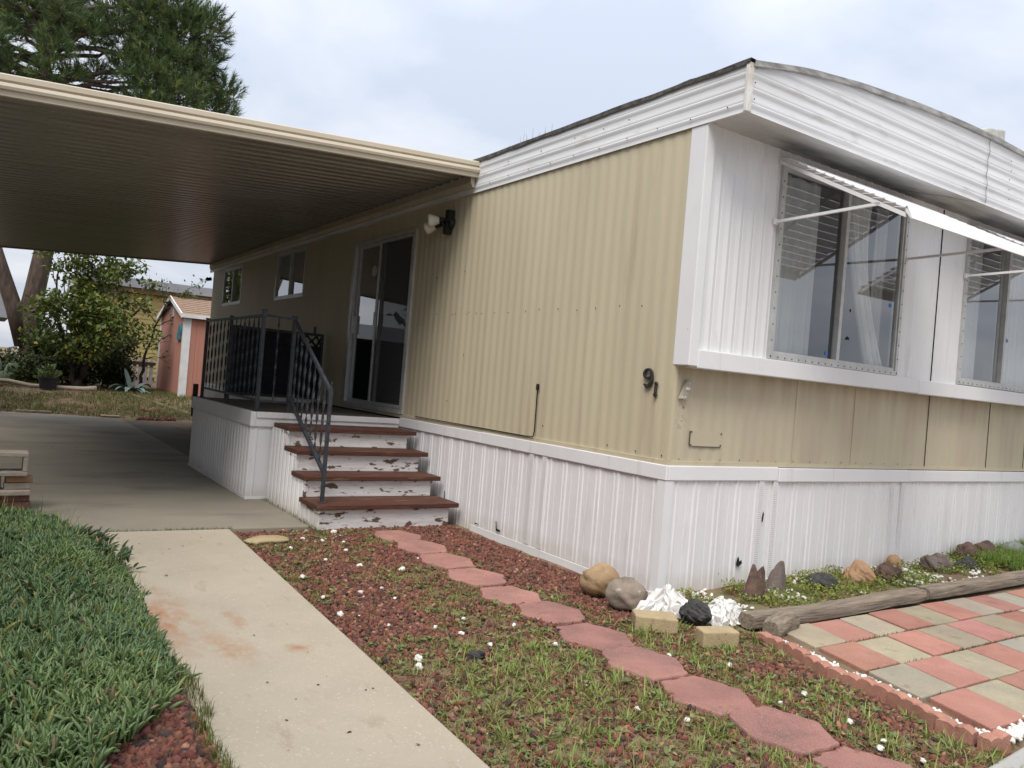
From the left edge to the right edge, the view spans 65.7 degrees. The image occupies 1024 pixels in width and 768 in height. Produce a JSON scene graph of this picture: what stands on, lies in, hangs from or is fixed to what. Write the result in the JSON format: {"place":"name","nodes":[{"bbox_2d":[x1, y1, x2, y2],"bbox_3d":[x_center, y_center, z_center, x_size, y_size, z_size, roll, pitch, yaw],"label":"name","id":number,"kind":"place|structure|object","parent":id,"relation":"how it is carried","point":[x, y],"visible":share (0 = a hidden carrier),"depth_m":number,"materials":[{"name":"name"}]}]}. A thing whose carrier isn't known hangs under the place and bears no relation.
{"place":"outdoors","nodes":[
{"label":"outdoors","id":0,"kind":"place"},
{"bbox_2d":[74,694,224,767],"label":"red gravel","id":1,"kind":"structure","parent":0,"point":[165,739],"depth_m":2.61,"materials":[{"name":"gravel"}]},
{"bbox_2d":[0,412,308,535],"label":"concrete slab","id":2,"kind":"structure","parent":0,"point":[141,488],"depth_m":8.06,"materials":[{"name":"concrete"}]},
{"bbox_2d":[0,501,29,508],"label":"old brick","id":3,"kind":"object","parent":2,"relation":"on","point":[22,504],"visible":0.6,"depth_m":6.29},
{"bbox_2d":[0,496,29,501],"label":"old brick","id":4,"kind":"object","parent":3,"relation":"on","point":[18,498],"visible":0.75,"depth_m":6.28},
{"bbox_2d":[0,73,480,269],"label":"carport canopy","id":5,"kind":"object","parent":2,"relation":"on","point":[85,171],"visible":1,"depth_m":7.95,"materials":[{"name":"metal"}]},
{"bbox_2d":[136,408,175,420],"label":"red gravel","id":6,"kind":"structure","parent":0,"point":[167,418],"depth_m":16.54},
{"bbox_2d":[124,420,190,455],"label":"slab","id":7,"kind":"structure","parent":0,"point":[178,439],"depth_m":13.47,"materials":[{"name":"concrete"}]},
{"bbox_2d":[188,384,399,498],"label":"porch deck","id":8,"kind":"structure","parent":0,"point":[230,444],"depth_m":8.24,"materials":[{"name":"white metal"}]},
{"bbox_2d":[227,325,323,403],"bbox_3d":[-3.027,-0.283,10.201,1.190,1.015,0.037,5,0,-34],"label":"lattice panel","id":9,"kind":"object","parent":8,"relation":"on","point":[282,367],"visible":0.69,"depth_m":10.18,"materials":[{"name":"black metal"}]},
{"bbox_2d":[105,529,489,767],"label":"front walk","id":10,"kind":"structure","parent":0,"point":[216,590],"depth_m":3.40,"materials":[{"name":"concrete"}]},
{"bbox_2d":[0,347,1023,767],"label":"ground","id":11,"kind":"structure","parent":0,"point":[186,425],"depth_m":4.04,"materials":[{"name":"brown soil"}]},
{"bbox_2d":[0,346,25,373],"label":"shrub","id":12,"kind":"object","parent":11,"relation":"on","point":[9,353],"visible":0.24,"depth_m":20.48,"materials":[{"name":"green plant"}]},
{"bbox_2d":[0,359,29,379],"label":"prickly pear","id":13,"kind":"object","parent":11,"relation":"on","point":[2,375],"visible":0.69,"depth_m":20.03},
{"bbox_2d":[2,351,61,382],"bbox_3d":[-12.299,-0.362,20.307,1.331,1.012,1.315,5,0,-34],"label":"shrub","id":14,"kind":"object","parent":11,"relation":"on","point":[31,360],"visible":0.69,"depth_m":20.07,"materials":[{"name":"green plant"}]},
{"bbox_2d":[21,320,75,382],"bbox_3d":[-12.425,-0.885,21.436,1.578,1.741,1.516,5,0,-34],"label":"shrub","id":15,"kind":"object","parent":11,"relation":"on","point":[36,351],"visible":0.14,"depth_m":21.05,"materials":[{"name":"green plant"}]},
{"bbox_2d":[0,378,96,390],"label":"edging","id":16,"kind":"object","parent":11,"relation":"on","point":[75,388],"visible":0.77,"depth_m":19.06,"materials":[{"name":"grey wood"}]},
{"bbox_2d":[36,363,61,390],"bbox_3d":[-10.924,-0.177,18.726,0.582,0.647,0.588,5,0,-34],"label":"potted plant","id":17,"kind":"object","parent":11,"relation":"on","point":[49,375],"visible":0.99,"depth_m":18.61,"materials":[{"name":"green plant"}]},
{"bbox_2d":[50,349,112,385],"bbox_3d":[-11.315,-0.441,20.817,1.493,1.194,1.275,5,0,-34],"label":"shrub","id":18,"kind":"object","parent":11,"relation":"on","point":[87,380],"visible":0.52,"depth_m":20.66,"materials":[{"name":"green plant"}]},
{"bbox_2d":[16,250,165,385],"bbox_3d":[-10.694,-2.045,20.378,3.442,4.461,2.795,5,0,-34],"label":"fruit tree","id":19,"kind":"object","parent":11,"relation":"on","point":[90,314],"visible":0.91,"depth_m":20.03,"materials":[{"name":"green plant"}]},
{"bbox_2d":[0,380,191,420],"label":"backyard grass","id":20,"kind":"structure","parent":11,"relation":"on","point":[158,393],"depth_m":17.60,"materials":[{"name":"green plant"}]},
{"bbox_2d":[0,498,202,767],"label":"ice plant","id":21,"kind":"object","parent":11,"relation":"on","point":[89,668],"visible":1,"depth_m":3.10,"materials":[{"name":"green plant"}]},
{"bbox_2d":[75,331,140,384],"bbox_3d":[-11.440,-0.730,22.360,1.911,1.636,1.418,5,0,-34],"label":"shrub","id":22,"kind":"object","parent":11,"relation":"on","point":[129,349],"visible":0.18,"depth_m":22.46,"materials":[{"name":"green plant"}]},
{"bbox_2d":[92,351,138,387],"bbox_3d":[-10.819,-0.328,21.500,1.156,1.154,1.208,5,0,-8],"label":"shrub","id":23,"kind":"object","parent":11,"relation":"on","point":[114,374],"visible":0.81,"depth_m":21.45,"materials":[{"name":"green plant"}]},
{"bbox_2d":[90,357,155,386],"bbox_3d":[-11.778,-0.397,23.474,2.220,0.898,0.090,5,0,-34],"label":"picket fence","id":24,"kind":"object","parent":11,"relation":"on","point":[151,364],"visible":0.14,"depth_m":23.92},
{"bbox_2d":[0,0,249,380],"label":"pine tree","id":25,"kind":"object","parent":11,"relation":"on","point":[51,27],"visible":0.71,"depth_m":21.80,"materials":[{"name":"green plant"}]},
{"bbox_2d":[109,369,150,393],"bbox_3d":[-9.726,-0.075,20.431,1.187,0.628,1.268,5,0,-34],"label":"agave","id":26,"kind":"object","parent":11,"relation":"on","point":[130,388],"visible":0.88,"depth_m":20.30,"materials":[{"name":"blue plant"}]},
{"bbox_2d":[68,272,212,380],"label":"yellow house","id":27,"kind":"structure","parent":11,"relation":"on","point":[206,294],"depth_m":28.24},
{"bbox_2d":[135,273,207,387],"bbox_3d":[-9.294,-1.398,21.806,2.234,3.320,0.754,5,0,-34],"label":"bare sapling","id":28,"kind":"object","parent":11,"relation":"on","point":[184,294],"visible":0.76,"depth_m":21.60,"materials":[{"name":"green plant"}]},
{"bbox_2d":[155,295,211,397],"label":"garden shed","id":29,"kind":"structure","parent":11,"relation":"on","point":[182,374],"depth_m":20.80,"materials":[{"name":"wood"}]},
{"bbox_2d":[244,535,288,544],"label":"flat stone","id":30,"kind":"object","parent":11,"relation":"on","point":[267,539],"visible":0.91,"depth_m":5.92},
{"bbox_2d":[267,422,458,530],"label":"porch steps","id":31,"kind":"structure","parent":11,"relation":"on","point":[375,478],"depth_m":7.28,"materials":[{"name":"brown wood"}]},
{"bbox_2d":[198,309,332,502],"bbox_3d":[-2.613,0.085,8.236,0.394,1.663,3.860,5,0,-34],"label":"iron railing","id":32,"kind":"object","parent":31,"relation":"on","point":[289,401],"visible":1,"depth_m":7.85,"materials":[{"name":"metal"}]},
{"bbox_2d":[374,530,420,542],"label":"stepping stone","id":33,"kind":"object","parent":11,"relation":"on","point":[396,536],"visible":0.67,"depth_m":6.54,"materials":[{"name":"pink concrete"}]},
{"bbox_2d":[397,540,446,555],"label":"stepping stone","id":34,"kind":"object","parent":11,"relation":"on","point":[419,547],"visible":0.65,"depth_m":6.14,"materials":[{"name":"pink concrete"}]},
{"bbox_2d":[420,553,474,569],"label":"stepping stone","id":35,"kind":"object","parent":11,"relation":"on","point":[445,561],"visible":0.69,"depth_m":5.74,"materials":[{"name":"pink concrete"}]},
{"bbox_2d":[447,567,506,588],"bbox_3d":[-0.241,1.328,5.383,0.404,0.054,0.435,5,0,-34],"label":"stepping stone","id":36,"kind":"object","parent":11,"relation":"on","point":[473,577],"visible":0.74,"depth_m":5.33,"materials":[{"name":"pink concrete"}]},
{"bbox_2d":[480,586,540,606],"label":"stepping stone","id":37,"kind":"object","parent":11,"relation":"on","point":[504,595],"visible":0.61,"depth_m":4.99,"materials":[{"name":"pink concrete"}]},
{"bbox_2d":[519,601,583,624],"bbox_3d":[0.228,1.368,4.688,0.395,0.050,0.409,5,0,-34],"label":"stepping stone","id":38,"kind":"object","parent":11,"relation":"on","point":[548,612],"visible":0.72,"depth_m":4.66,"materials":[{"name":"pink concrete"}]},
{"bbox_2d":[107,498,1023,767],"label":"weeds","id":39,"kind":"object","parent":11,"relation":"on","point":[696,744],"visible":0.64,"depth_m":3.48,"materials":[{"name":"green plant"}]},
{"bbox_2d":[556,622,634,651],"bbox_3d":[0.446,1.385,4.290,0.408,0.050,0.423,5,0,-34],"label":"stepping stone","id":40,"kind":"object","parent":11,"relation":"on","point":[604,638],"visible":0.69,"depth_m":4.26,"materials":[{"name":"pink concrete"}]},
{"bbox_2d":[579,563,619,595],"bbox_3d":[0.571,1.273,5.206,0.276,0.197,0.221,5,0,-34],"label":"boulder","id":41,"kind":"object","parent":11,"relation":"on","point":[595,579],"visible":0.88,"depth_m":5.12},
{"bbox_2d":[204,57,1023,594],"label":"mobile home","id":42,"kind":"object","parent":11,"relation":"on","point":[528,321],"visible":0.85,"depth_m":6.24,"materials":[{"name":"beige paint"}]},
{"bbox_2d":[222,264,243,305],"bbox_3d":[-5.180,-1.824,14.756,0.059,0.720,1.310,5,0,-34],"label":"window","id":43,"kind":"structure","parent":42,"relation":"in","point":[234,268],"depth_m":14.75,"materials":[{"name":"metal"}]},
{"bbox_2d":[274,245,306,300],"bbox_3d":[-3.336,-1.662,11.994,0.059,0.750,1.360,5,0,-34],"label":"window","id":44,"kind":"structure","parent":42,"relation":"in","point":[291,252],"depth_m":11.99,"materials":[{"name":"metal"}]},
{"bbox_2d":[341,228,417,413],"bbox_3d":[-1.538,-0.709,9.189,0.090,2.005,1.700,5,0,-34],"label":"sliding door","id":45,"kind":"structure","parent":42,"relation":"in","point":[397,255],"depth_m":8.95,"materials":[{"name":"metal"}]},
{"bbox_2d":[424,209,454,234],"bbox_3d":[-0.756,-1.608,7.891,0.220,0.230,0.384,5,0,-34],"label":"flood light","id":46,"kind":"object","parent":42,"relation":"attached to","point":[432,223],"visible":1,"depth_m":7.82,"materials":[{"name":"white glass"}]},
{"bbox_2d":[766,160,909,375],"bbox_3d":[2.466,-0.821,6.046,1.605,1.395,0.175,5,0,-34],"label":"window","id":47,"kind":"structure","parent":42,"relation":"in","point":[796,240],"depth_m":5.97,"materials":[{"name":"metal"}]},
{"bbox_2d":[773,158,1023,261],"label":"awning","id":48,"kind":"object","parent":42,"relation":"attached to","point":[919,213],"depth_m":5.18,"materials":[{"name":"white paint"}]},
{"bbox_2d":[955,238,1023,392],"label":"window","id":49,"kind":"structure","parent":42,"relation":"in","point":[1007,370],"depth_m":7.41,"materials":[{"name":"metal"}]},
{"bbox_2d":[964,226,1023,277],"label":"awning","id":50,"kind":"object","parent":42,"relation":"attached to","point":[1010,239],"depth_m":6.79,"materials":[{"name":"white paint"}]},
{"bbox_2d":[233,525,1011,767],"bbox_3d":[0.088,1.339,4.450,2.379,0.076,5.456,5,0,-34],"label":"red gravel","id":51,"kind":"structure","parent":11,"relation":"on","point":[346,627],"depth_m":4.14,"materials":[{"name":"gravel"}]},
{"bbox_2d":[605,576,647,610],"bbox_3d":[0.705,1.289,4.915,0.284,0.191,0.215,5,0,-34],"label":"boulder","id":52,"kind":"object","parent":51,"relation":"on","point":[625,593],"visible":0.96,"depth_m":4.84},
{"bbox_2d":[635,584,687,618],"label":"rocks","id":53,"kind":"object","parent":51,"relation":"on","point":[667,598],"visible":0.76,"depth_m":4.79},
{"bbox_2d":[236,527,1023,767],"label":"ground cover","id":54,"kind":"object","parent":11,"relation":"on","point":[1006,558],"visible":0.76,"depth_m":4.32,"materials":[{"name":"green plant"}]},
{"bbox_2d":[601,646,687,684],"bbox_3d":[0.652,1.399,3.926,0.407,0.055,0.421,5,0,-34],"label":"stepping stone","id":55,"kind":"object","parent":11,"relation":"on","point":[637,661],"visible":0.69,"depth_m":3.89,"materials":[{"name":"pink concrete"}]},
{"bbox_2d":[283,529,1023,744],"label":"white chips","id":56,"kind":"object","parent":11,"relation":"on","point":[1015,731],"visible":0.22,"depth_m":5.18,"materials":[{"name":"stone"}]},
{"bbox_2d":[631,609,677,633],"bbox_3d":[0.822,1.368,4.570,0.247,0.088,0.157,5,0,1],"label":"tan block","id":57,"kind":"object","parent":11,"relation":"on","point":[668,621],"depth_m":4.50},
{"bbox_2d":[679,598,711,625],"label":"lava rock","id":58,"kind":"object","parent":11,"relation":"on","point":[696,612],"visible":0.97,"depth_m":4.64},
{"bbox_2d":[660,676,755,718],"bbox_3d":[0.879,1.421,3.586,0.402,0.046,0.406,5,0,-34],"label":"stepping stone","id":59,"kind":"object","parent":11,"relation":"on","point":[702,694],"visible":0.66,"depth_m":3.56,"materials":[{"name":"pink concrete"}]},
{"bbox_2d":[695,626,739,647],"bbox_3d":[1.126,1.392,4.365,0.217,0.093,0.113,5,0,-13],"label":"tan block","id":60,"kind":"object","parent":11,"relation":"on","point":[708,636],"depth_m":4.32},
{"bbox_2d":[708,596,742,626],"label":"rocks","id":61,"kind":"object","parent":11,"relation":"on","point":[724,612],"visible":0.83,"depth_m":4.73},
{"bbox_2d":[740,564,768,601],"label":"jagged rock","id":62,"kind":"object","parent":11,"relation":"on","point":[755,583],"visible":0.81,"depth_m":5.26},
{"bbox_2d":[755,631,784,649],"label":"edging block","id":63,"kind":"structure","parent":11,"relation":"on","point":[767,638],"depth_m":4.38,"materials":[{"name":"concrete"}]},
{"bbox_2d":[766,561,785,592],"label":"upright rock","id":64,"kind":"object","parent":11,"relation":"on","point":[777,577],"visible":0.73,"depth_m":5.50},
{"bbox_2d":[762,609,799,637],"bbox_3d":[1.572,1.405,4.624,0.118,0.159,0.277,5,0,44],"label":"timber stub","id":65,"kind":"object","parent":11,"relation":"on","point":[781,623],"visible":0.84,"depth_m":4.56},
{"bbox_2d":[728,705,839,757],"bbox_3d":[1.112,1.436,3.262,0.396,0.053,0.407,5,0,-34],"label":"stepping stone","id":66,"kind":"object","parent":11,"relation":"on","point":[797,734],"visible":0.75,"depth_m":3.22,"materials":[{"name":"pink concrete"}]},
{"bbox_2d":[782,642,811,662],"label":"edging block","id":67,"kind":"structure","parent":11,"relation":"on","point":[796,651],"depth_m":4.23,"materials":[{"name":"concrete"}]},
{"bbox_2d":[786,623,846,649],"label":"paver","id":68,"kind":"object","parent":11,"relation":"on","point":[813,637],"visible":0.55,"depth_m":4.53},
{"bbox_2d":[803,655,832,674],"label":"edging block","id":69,"kind":"structure","parent":11,"relation":"on","point":[816,663],"depth_m":4.04,"materials":[{"name":"concrete"}]},
{"bbox_2d":[805,572,837,590],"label":"flat rock","id":70,"kind":"object","parent":11,"relation":"on","point":[823,579],"visible":0.64,"depth_m":5.64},
{"bbox_2d":[738,587,926,629],"bbox_3d":[2.164,1.469,5.217,1.840,0.124,0.131,5,0,-33],"label":"landscape timber","id":71,"kind":"object","parent":11,"relation":"on","point":[814,612],"visible":0.88,"depth_m":5.16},
{"bbox_2d":[826,666,861,688],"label":"edging block","id":72,"kind":"structure","parent":11,"relation":"on","point":[850,678],"depth_m":3.88,"materials":[{"name":"concrete"}]},
{"bbox_2d":[811,619,877,641],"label":"paver","id":73,"kind":"object","parent":11,"relation":"on","point":[847,632],"visible":0.59,"depth_m":4.74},
{"bbox_2d":[843,559,875,586],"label":"orange rock","id":74,"kind":"object","parent":11,"relation":"on","point":[856,570],"visible":0.74,"depth_m":5.91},
{"bbox_2d":[820,641,899,673],"bbox_3d":[1.863,1.485,4.259,0.407,0.063,0.330,5,0,-34],"label":"paver","id":75,"kind":"object","parent":11,"relation":"on","point":[858,657],"visible":0.64,"depth_m":4.22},
{"bbox_2d":[812,746,912,767],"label":"stepping stone","id":76,"kind":"object","parent":11,"relation":"on","point":[845,757],"visible":0.92,"depth_m":3.02,"materials":[{"name":"pink concrete"}]},
{"bbox_2d":[840,614,906,637],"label":"paver","id":77,"kind":"object","parent":11,"relation":"on","point":[871,624],"visible":0.61,"depth_m":4.90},
{"bbox_2d":[859,676,894,702],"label":"edging block","id":78,"kind":"structure","parent":11,"relation":"on","point":[873,687],"depth_m":3.76,"materials":[{"name":"concrete"}]},
{"bbox_2d":[874,562,903,582],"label":"dark rock","id":79,"kind":"object","parent":11,"relation":"on","point":[889,569],"visible":0.66,"depth_m":6.14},
{"bbox_2d":[857,637,931,663],"bbox_3d":[2.132,1.512,4.443,0.412,0.054,0.330,5,0,-34],"label":"paver","id":80,"kind":"object","parent":11,"relation":"on","point":[900,652],"visible":0.52,"depth_m":4.43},
{"bbox_2d":[868,609,933,630],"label":"paver","id":81,"kind":"object","parent":11,"relation":"on","point":[901,619],"visible":0.62,"depth_m":5.07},
{"bbox_2d":[887,690,921,714],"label":"edging block","id":82,"kind":"structure","parent":11,"relation":"on","point":[903,701],"depth_m":3.63,"materials":[{"name":"concrete"}]},
{"bbox_2d":[868,663,956,701],"bbox_3d":[1.980,1.494,3.930,0.412,0.064,0.324,5,0,-34],"label":"paver","id":83,"kind":"object","parent":11,"relation":"on","point":[915,683],"visible":0.66,"depth_m":3.90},
{"bbox_2d":[887,630,961,656],"bbox_3d":[2.403,1.530,4.624,0.401,0.062,0.328,5,0,-34],"label":"paver","id":84,"kind":"object","parent":11,"relation":"on","point":[932,646],"visible":0.61,"depth_m":4.59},
{"bbox_2d":[896,605,958,625],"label":"paver","id":85,"kind":"object","parent":11,"relation":"on","point":[935,618],"visible":0.6,"depth_m":5.25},
{"bbox_2d":[911,703,949,727],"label":"edging block","id":86,"kind":"structure","parent":11,"relation":"on","point":[929,714],"depth_m":3.49,"materials":[{"name":"concrete"}]},
{"bbox_2d":[919,552,952,572],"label":"grey rock","id":87,"kind":"object","parent":11,"relation":"on","point":[936,559],"visible":0.78,"depth_m":6.61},
{"bbox_2d":[905,656,989,689],"bbox_3d":[2.255,1.517,4.114,0.409,0.063,0.324,5,0,-34],"label":"paver","id":88,"kind":"object","parent":11,"relation":"on","point":[957,676],"visible":0.66,"depth_m":4.09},
{"bbox_2d":[919,601,981,620],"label":"paver","id":89,"kind":"object","parent":11,"relation":"on","point":[953,611],"visible":0.62,"depth_m":5.41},
{"bbox_2d":[918,624,989,649],"bbox_3d":[2.672,1.553,4.805,0.406,0.062,0.329,5,0,-34],"label":"paver","id":90,"kind":"object","parent":11,"relation":"on","point":[954,636],"visible":0.59,"depth_m":4.78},
{"bbox_2d":[935,716,978,746],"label":"edging block","id":91,"kind":"structure","parent":11,"relation":"on","point":[951,726],"depth_m":3.33,"materials":[{"name":"concrete"}]},
{"bbox_2d":[952,541,980,560],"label":"brown rock","id":92,"kind":"object","parent":11,"relation":"on","point":[967,547],"visible":0.52,"depth_m":7.10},
{"bbox_2d":[953,556,982,570],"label":"black rock","id":93,"kind":"object","parent":11,"relation":"on","point":[964,560],"visible":0.52,"depth_m":6.77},
{"bbox_2d":[916,570,1023,599],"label":"landscape timber","id":94,"kind":"object","parent":11,"relation":"on","point":[970,585],"visible":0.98,"depth_m":6.12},
{"bbox_2d":[943,598,1003,616],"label":"paver","id":95,"kind":"object","parent":11,"relation":"on","point":[976,607],"visible":0.56,"depth_m":5.58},
{"bbox_2d":[929,688,1023,731],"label":"paver","id":96,"kind":"object","parent":11,"relation":"on","point":[969,707],"visible":0.7,"depth_m":3.58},
{"bbox_2d":[939,650,1020,680],"bbox_3d":[2.526,1.541,4.298,0.406,0.059,0.324,5,0,-34],"label":"paver","id":97,"kind":"object","parent":11,"relation":"on","point":[992,669],"visible":0.59,"depth_m":4.28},
{"bbox_2d":[945,619,1016,643],"bbox_3d":[2.947,1.575,4.988,0.412,0.064,0.327,5,0,-34],"label":"paver","id":98,"kind":"object","parent":11,"relation":"on","point":[991,634],"visible":0.61,"depth_m":4.96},
{"bbox_2d":[966,680,1023,714],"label":"paver","id":99,"kind":"object","parent":11,"relation":"on","point":[1005,694],"visible":0.69,"depth_m":3.83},
{"bbox_2d":[977,729,1012,753],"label":"edging block","id":100,"kind":"structure","parent":11,"relation":"on","point":[1001,738],"depth_m":3.25,"materials":[{"name":"concrete"}]},
{"bbox_2d":[966,595,1023,612],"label":"paver","id":101,"kind":"object","parent":11,"relation":"on","point":[1005,606],"visible":0.61,"depth_m":5.76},
{"bbox_2d":[969,643,1023,671],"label":"paver","id":102,"kind":"object","parent":11,"relation":"on","point":[1005,655],"visible":0.66,"depth_m":4.49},
{"bbox_2d":[972,614,1023,636],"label":"paver","id":103,"kind":"object","parent":11,"relation":"on","point":[1006,624],"visible":0.63,"depth_m":5.17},
{"bbox_2d":[987,592,1023,606],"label":"paver","id":104,"kind":"object","parent":11,"relation":"on","point":[1013,599],"visible":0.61,"depth_m":5.99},
{"bbox_2d":[997,637,1023,652],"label":"paver","id":105,"kind":"object","parent":11,"relation":"on","point":[1016,644],"visible":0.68,"depth_m":4.73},
{"bbox_2d":[998,671,1023,690],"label":"paver","id":106,"kind":"object","parent":11,"relation":"on","point":[1016,680],"visible":0.56,"depth_m":4.04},
{"bbox_2d":[998,611,1023,623],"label":"paver","id":107,"kind":"object","parent":11,"relation":"on","point":[1016,616],"visible":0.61,"depth_m":5.43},
{"bbox_2d":[0,0,1023,347],"label":"sky","id":108,"kind":"structure","parent":0,"point":[465,79],"materials":[{"name":"white"}]},
{"bbox_2d":[989,747,1023,767],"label":"street","id":109,"kind":"structure","parent":0,"point":[1015,759],"depth_m":3.09,"materials":[{"name":"concrete"}]},
{"bbox_3d":[-4.141,0.891,6.188,0.207,0.056,0.108,5,0,-34],"label":"old brick","id":110,"kind":"object","parent":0,"visible":0},
{"bbox_2d":[0,487,30,495],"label":"broken slab","id":111,"kind":"object","parent":110,"relation":"on","point":[20,492],"depth_m":6.23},
{"bbox_2d":[3,482,30,489],"bbox_3d":[-3.942,0.808,6.317,0.185,0.055,0.098,5,0,-34],"label":"grey brick","id":112,"kind":"object","parent":111,"relation":"on","point":[11,486],"visible":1,"depth_m":6.27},
{"bbox_2d":[4,475,32,482],"bbox_3d":[-3.934,0.754,6.330,0.194,0.056,0.091,5,0,-36],"label":"orange brick","id":113,"kind":"object","parent":112,"relation":"on","point":[19,479],"visible":0.86,"depth_m":6.29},
{"bbox_3d":[-4.115,0.767,6.198,0.210,0.109,0.116,5,0,-34],"label":"orange brick","id":114,"kind":"object","parent":111,"relation":"on","visible":0},
{"bbox_2d":[0,450,28,475],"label":"cinder block","id":115,"kind":"object","parent":114,"relation":"on","point":[24,454],"depth_m":6.26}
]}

